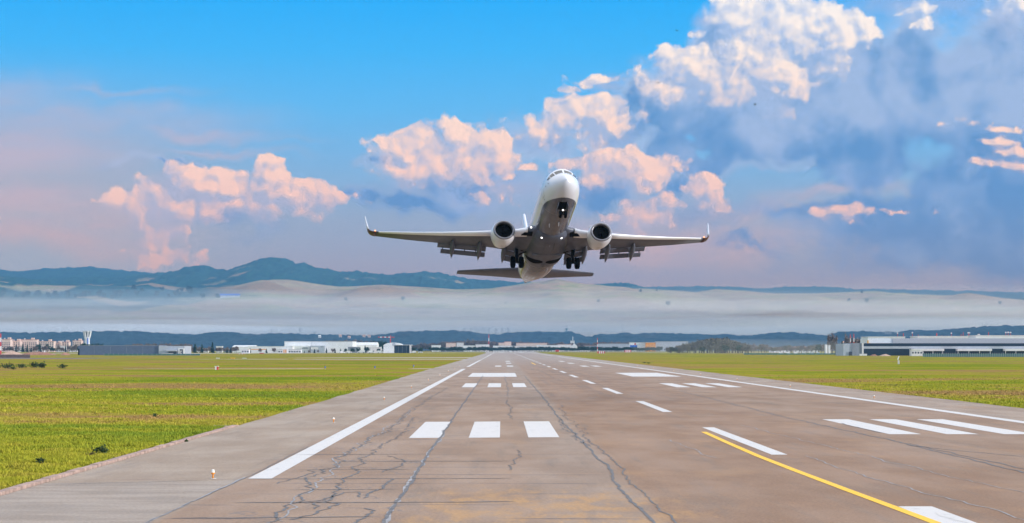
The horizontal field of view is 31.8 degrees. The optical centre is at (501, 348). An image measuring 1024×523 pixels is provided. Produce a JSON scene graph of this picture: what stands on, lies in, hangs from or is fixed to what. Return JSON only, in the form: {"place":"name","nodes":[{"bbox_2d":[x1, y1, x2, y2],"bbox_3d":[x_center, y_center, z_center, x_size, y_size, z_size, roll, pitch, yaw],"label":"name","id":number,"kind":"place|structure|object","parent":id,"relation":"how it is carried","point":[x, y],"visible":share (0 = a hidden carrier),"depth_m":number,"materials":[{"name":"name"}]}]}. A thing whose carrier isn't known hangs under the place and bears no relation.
{"place":"outdoors","nodes":[
{"label":"outdoors","id":0,"kind":"place"},
{"bbox_2d":[0,358,88,358],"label":"service road","id":1,"kind":"structure","parent":0,"point":[44,358],"depth_m":911.69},
{"bbox_2d":[1,352,768,368],"bbox_3d":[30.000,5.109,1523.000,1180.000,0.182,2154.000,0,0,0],"label":"taxiway","id":2,"kind":"structure","parent":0,"point":[355,357],"depth_m":1014.94,"materials":[{"name":"grey asphalt"}]},
{"bbox_2d":[0,0,1023,291],"bbox_3d":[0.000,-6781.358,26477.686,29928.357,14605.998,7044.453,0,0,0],"label":"sky","id":3,"kind":"structure","parent":0,"point":[870,144],"depth_m":29428.04,"materials":[{"name":"blue"}]},
{"bbox_2d":[0,276,1023,336],"bbox_3d":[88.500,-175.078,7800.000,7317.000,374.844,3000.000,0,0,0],"label":"field hills","id":4,"kind":"structure","parent":0,"point":[307,308],"depth_m":7114.95,"materials":[{"name":"grey"}]},
{"bbox_2d":[0,351,1023,489],"bbox_3d":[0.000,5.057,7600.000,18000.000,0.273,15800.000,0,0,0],"label":"ground","id":5,"kind":"structure","parent":0,"point":[257,365],"depth_m":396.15,"materials":[{"name":"green plant"}]},
{"bbox_2d":[2,337,12,351],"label":"apartment block","id":6,"kind":"structure","parent":5,"relation":"on","point":[8,342],"depth_m":2700.00,"materials":[{"name":"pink concrete"}]},
{"bbox_2d":[1,362,16,368],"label":"shrub","id":7,"kind":"object","parent":5,"relation":"on","point":[7,366],"visible":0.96,"depth_m":452.50,"materials":[{"name":"green plant"}]},
{"bbox_2d":[1,351,21,354],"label":"earth heap","id":8,"kind":"object","parent":5,"relation":"on","point":[11,353],"visible":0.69,"depth_m":1384.97,"materials":[{"name":"beige soil"}]},
{"bbox_2d":[0,354,29,357],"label":"timber fence","id":9,"kind":"object","parent":5,"relation":"on","point":[15,356],"visible":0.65,"depth_m":984.98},
{"bbox_2d":[13,339,21,348],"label":"apartment block","id":10,"kind":"structure","parent":5,"relation":"on","point":[18,342],"depth_m":2714.00,"materials":[{"name":"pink concrete"}]},
{"bbox_2d":[16,363,26,367],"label":"shrub","id":11,"kind":"object","parent":5,"relation":"on","point":[22,365],"visible":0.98,"depth_m":471.59,"materials":[{"name":"green plant"}]},
{"bbox_2d":[21,338,38,351],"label":"apartment block","id":12,"kind":"structure","parent":5,"relation":"on","point":[31,342],"depth_m":2728.00,"materials":[{"name":"pink concrete"}]},
{"bbox_2d":[27,362,37,367],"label":"shrub","id":13,"kind":"object","parent":5,"relation":"on","point":[35,364],"visible":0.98,"depth_m":481.13,"materials":[{"name":"green plant"}]},
{"bbox_2d":[33,457,44,462],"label":"shrub","id":14,"kind":"object","parent":5,"relation":"on","point":[40,460],"visible":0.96,"depth_m":78.82,"materials":[{"name":"green plant"}]},
{"bbox_2d":[23,351,55,354],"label":"earth heap","id":15,"kind":"object","parent":5,"relation":"on","point":[38,353],"visible":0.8,"depth_m":1394.45,"materials":[{"name":"brown soil"}]},
{"bbox_2d":[38,361,46,367],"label":"shrub","id":16,"kind":"object","parent":5,"relation":"on","point":[42,365],"visible":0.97,"depth_m":471.35,"materials":[{"name":"green plant"}]},
{"bbox_2d":[38,339,55,351],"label":"apartment block","id":17,"kind":"structure","parent":5,"relation":"on","point":[50,342],"depth_m":2700.00,"materials":[{"name":"beige concrete"}]},
{"bbox_2d":[56,346,67,351],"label":"house","id":18,"kind":"structure","parent":5,"relation":"on","point":[62,350],"depth_m":2560.00,"materials":[{"name":"grey"}]},
{"bbox_2d":[62,340,70,351],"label":"apartment block","id":19,"kind":"structure","parent":5,"relation":"on","point":[67,343],"depth_m":2728.00,"materials":[{"name":"beige concrete"}]},
{"bbox_2d":[72,339,82,345],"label":"apartment block","id":20,"kind":"structure","parent":5,"relation":"on","point":[78,342],"depth_m":2700.00,"materials":[{"name":"beige concrete"}]},
{"bbox_2d":[83,331,91,343],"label":"water tower","id":21,"kind":"structure","parent":5,"relation":"on","point":[87,335],"depth_m":2746.90,"materials":[{"name":"white concrete"}]},
{"bbox_2d":[91,444,110,453],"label":"shrub","id":22,"kind":"object","parent":5,"relation":"on","point":[102,449],"visible":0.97,"depth_m":85.99,"materials":[{"name":"green plant"}]},
{"bbox_2d":[0,425,238,495],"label":"kerb","id":23,"kind":"structure","parent":5,"relation":"on","point":[15,488],"depth_m":76.39,"materials":[{"name":"beige concrete"}]},
{"bbox_2d":[78,345,190,354],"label":"warehouse","id":24,"kind":"structure","parent":5,"relation":"on","point":[116,349],"depth_m":1420.00,"materials":[{"name":"grey metal"}]},
{"bbox_2d":[104,353,199,354],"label":"fence","id":25,"kind":"object","parent":5,"relation":"on","point":[151,354],"visible":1,"depth_m":1329.98,"materials":[{"name":"grey metal"}]},
{"bbox_2d":[232,345,256,352],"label":"shed","id":26,"kind":"structure","parent":5,"relation":"on","point":[242,347],"depth_m":2250.00,"materials":[{"name":"white metal"}]},
{"bbox_2d":[241,349,250,352],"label":"house","id":27,"kind":"structure","parent":5,"relation":"on","point":[245,350],"depth_m":1900.00,"materials":[{"name":"white metal"}]},
{"bbox_2d":[247,346,294,352],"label":"workshop","id":28,"kind":"structure","parent":5,"relation":"on","point":[254,349],"depth_m":2120.00,"materials":[{"name":"white metal"}]},
{"bbox_2d":[278,349,301,352],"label":"office","id":29,"kind":"structure","parent":5,"relation":"on","point":[292,350],"depth_m":2050.00,"materials":[{"name":"white metal"}]},
{"bbox_2d":[284,341,356,352],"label":"hangar","id":30,"kind":"structure","parent":5,"relation":"on","point":[311,346],"depth_m":2200.00,"materials":[{"name":"white metal"}]},
{"bbox_2d":[348,347,360,352],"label":"house","id":31,"kind":"structure","parent":5,"relation":"on","point":[349,348],"depth_m":2180.00,"materials":[{"name":"grey"}]},
{"bbox_2d":[356,342,378,349],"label":"tent hangar","id":32,"kind":"structure","parent":5,"relation":"on","point":[362,345],"depth_m":2262.50,"materials":[{"name":"white metal"}]},
{"bbox_2d":[366,347,381,352],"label":"house","id":33,"kind":"structure","parent":5,"relation":"on","point":[374,349],"depth_m":2150.00,"materials":[{"name":"white metal"}]},
{"bbox_2d":[383,343,402,352],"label":"hall","id":34,"kind":"structure","parent":5,"relation":"on","point":[388,347],"depth_m":2100.00,"materials":[{"name":"white metal"}]},
{"bbox_2d":[394,345,411,352],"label":"hangar","id":35,"kind":"structure","parent":5,"relation":"on","point":[402,349],"depth_m":2030.00,"materials":[{"name":"blue"}]},
{"bbox_2d":[431,345,440,351],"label":"building","id":36,"kind":"structure","parent":5,"relation":"on","point":[439,346],"depth_m":3000.00,"materials":[{"name":"white metal"}]},
{"bbox_2d":[446,343,455,346],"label":"building","id":37,"kind":"structure","parent":5,"relation":"on","point":[450,344],"depth_m":3250.00,"materials":[{"name":"beige tile"}]},
{"bbox_2d":[440,347,462,351],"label":"building","id":38,"kind":"structure","parent":5,"relation":"on","point":[450,351],"depth_m":2900.00,"materials":[{"name":"grey"}]},
{"bbox_2d":[456,342,463,346],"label":"building","id":39,"kind":"structure","parent":5,"relation":"on","point":[459,344],"depth_m":3300.00,"materials":[{"name":"grey"}]},
{"bbox_2d":[463,345,474,351],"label":"building","id":40,"kind":"structure","parent":5,"relation":"on","point":[466,346],"depth_m":3050.00,"materials":[{"name":"white metal"}]},
{"bbox_2d":[475,344,488,350],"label":"building","id":41,"kind":"structure","parent":5,"relation":"on","point":[483,345],"depth_m":3150.00,"materials":[{"name":"grey"}]},
{"bbox_2d":[493,346,513,350],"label":"building","id":42,"kind":"structure","parent":5,"relation":"on","point":[503,346],"depth_m":3280.00,"materials":[{"name":"white metal"}]},
{"bbox_2d":[0,351,1023,522],"bbox_3d":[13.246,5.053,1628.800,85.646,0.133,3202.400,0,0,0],"label":"runway","id":43,"kind":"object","parent":5,"relation":"on","point":[511,437],"visible":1,"depth_m":81.16,"materials":[{"name":"grey asphalt"}]},
{"bbox_2d":[210,469,215,478],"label":"runway edge light","id":44,"kind":"object","parent":43,"relation":"on","point":[212,471],"visible":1,"depth_m":69.16,"materials":[{"name":"grey"}]},
{"bbox_2d":[516,343,546,345],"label":"building","id":45,"kind":"structure","parent":5,"relation":"on","point":[526,344],"depth_m":3400.00,"materials":[{"name":"tile"}]},
{"bbox_2d":[536,345,556,350],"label":"building","id":46,"kind":"structure","parent":5,"relation":"on","point":[537,346],"depth_m":3290.00,"materials":[{"name":"white metal"}]},
{"bbox_2d":[557,344,571,350],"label":"building","id":47,"kind":"structure","parent":5,"relation":"on","point":[564,345],"depth_m":3300.00,"materials":[{"name":"white tile"}]},
{"bbox_2d":[598,344,628,350],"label":"building","id":48,"kind":"structure","parent":5,"relation":"on","point":[615,345],"depth_m":3250.00,"materials":[{"name":"grey"}]},
{"bbox_2d":[629,342,644,350],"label":"shop","id":49,"kind":"structure","parent":5,"relation":"on","point":[637,344],"depth_m":3200.00,"materials":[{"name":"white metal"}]},
{"bbox_2d":[645,342,655,350],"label":"shop","id":50,"kind":"structure","parent":5,"relation":"on","point":[650,344],"depth_m":3195.00,"materials":[{"name":"orange"}]},
{"bbox_2d":[655,341,687,350],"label":"building","id":51,"kind":"structure","parent":5,"relation":"on","point":[665,344],"depth_m":3200.00,"materials":[{"name":"grey"}]},
{"bbox_2d":[689,341,699,352],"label":"bare tree","id":52,"kind":"object","parent":5,"relation":"on","point":[695,344],"visible":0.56,"depth_m":1972.21,"materials":[{"name":"grey plant"}]},
{"bbox_2d":[697,341,710,352],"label":"bare tree","id":53,"kind":"object","parent":5,"relation":"on","point":[705,344],"visible":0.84,"depth_m":1968.26,"materials":[{"name":"grey plant"}]},
{"bbox_2d":[708,337,724,352],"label":"bare tree","id":54,"kind":"object","parent":5,"relation":"on","point":[715,343],"visible":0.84,"depth_m":1964.34,"materials":[{"name":"grey plant"}]},
{"bbox_2d":[719,340,730,352],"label":"bare tree","id":55,"kind":"object","parent":5,"relation":"on","point":[727,343],"visible":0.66,"depth_m":1966.71,"materials":[{"name":"grey plant"}]},
{"bbox_2d":[722,345,729,351],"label":"evergreen tree","id":56,"kind":"object","parent":5,"relation":"on","point":[725,348],"visible":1,"depth_m":1928.78,"materials":[{"name":"green plant"}]},
{"bbox_2d":[759,344,768,352],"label":"bare tree","id":57,"kind":"object","parent":5,"relation":"on","point":[764,347],"visible":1,"depth_m":2113.91,"materials":[{"name":"grey plant"}]},
{"bbox_2d":[769,350,789,352],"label":"house","id":58,"kind":"structure","parent":5,"relation":"on","point":[785,351],"depth_m":2300.00,"materials":[{"name":"white tile"}]},
{"bbox_2d":[744,353,835,354],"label":"fence","id":59,"kind":"object","parent":5,"relation":"on","point":[789,353],"visible":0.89,"depth_m":1499.98,"materials":[{"name":"grey metal"}]},
{"bbox_2d":[797,345,804,352],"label":"bare tree","id":60,"kind":"object","parent":5,"relation":"on","point":[801,348],"visible":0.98,"depth_m":2109.83,"materials":[{"name":"grey plant"}]},
{"bbox_2d":[814,344,821,351],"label":"evergreen tree","id":61,"kind":"object","parent":5,"relation":"on","point":[818,347],"visible":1,"depth_m":1999.80,"materials":[{"name":"plant"}]},
{"bbox_2d":[826,334,830,349],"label":"poplar tree","id":62,"kind":"object","parent":5,"relation":"on","point":[828,339],"visible":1,"depth_m":1899.44,"materials":[{"name":"grey plant"}]},
{"bbox_2d":[830,331,834,352],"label":"poplar tree","id":63,"kind":"object","parent":5,"relation":"on","point":[832,342],"visible":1,"depth_m":1899.31,"materials":[{"name":"grey plant"}]},
{"bbox_2d":[833,335,837,352],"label":"poplar tree","id":64,"kind":"object","parent":5,"relation":"on","point":[835,338],"visible":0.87,"depth_m":1899.20,"materials":[{"name":"grey plant"}]},
{"bbox_2d":[861,337,904,338],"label":"hall","id":65,"kind":"structure","parent":5,"relation":"on","point":[879,337],"depth_m":1560.00,"materials":[{"name":"white metal"}]},
{"bbox_2d":[909,349,922,355],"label":"cabin","id":66,"kind":"object","parent":5,"relation":"on","point":[916,352],"visible":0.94,"depth_m":1240.00,"materials":[{"name":"white metal"}]},
{"bbox_2d":[836,338,1023,355],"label":"terminal building","id":67,"kind":"structure","parent":5,"relation":"on","point":[889,346],"depth_m":1303.88,"materials":[{"name":"grey metal"}]},
{"bbox_2d":[910,336,967,337],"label":"hall","id":68,"kind":"structure","parent":5,"relation":"on","point":[938,336],"depth_m":1580.00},
{"bbox_2d":[923,353,1023,356],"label":"palisade fence","id":69,"kind":"object","parent":5,"relation":"on","point":[972,355],"visible":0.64,"depth_m":1089.98,"materials":[{"name":"grey metal"}]},
{"bbox_2d":[968,335,1023,337],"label":"hall","id":70,"kind":"structure","parent":5,"relation":"on","point":[995,336],"depth_m":1600.00,"materials":[{"name":"white metal"}]},
{"bbox_2d":[0,325,1023,350],"bbox_3d":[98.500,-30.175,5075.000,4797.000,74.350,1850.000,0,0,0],"label":"wooded hills","id":71,"kind":"structure","parent":0,"point":[229,340],"depth_m":4909.70,"materials":[{"name":"green plant"}]},
{"bbox_2d":[0,266,1023,298],"bbox_3d":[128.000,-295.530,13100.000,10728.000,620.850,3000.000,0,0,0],"label":"distant hills","id":72,"kind":"structure","parent":0,"point":[67,272],"depth_m":12962.26,"materials":[{"name":"blue plant"}]},
{"bbox_2d":[17,257,1023,299],"bbox_3d":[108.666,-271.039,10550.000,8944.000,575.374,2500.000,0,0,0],"label":"forest hills","id":73,"kind":"structure","parent":0,"point":[268,268],"depth_m":10244.03,"materials":[{"name":"blue plant"}]},
{"bbox_2d":[365,169,708,282],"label":"airplane","id":74,"kind":"object","parent":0,"point":[543,242],"visible":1,"depth_m":181.57,"materials":[{"name":"paint"}]}
]}

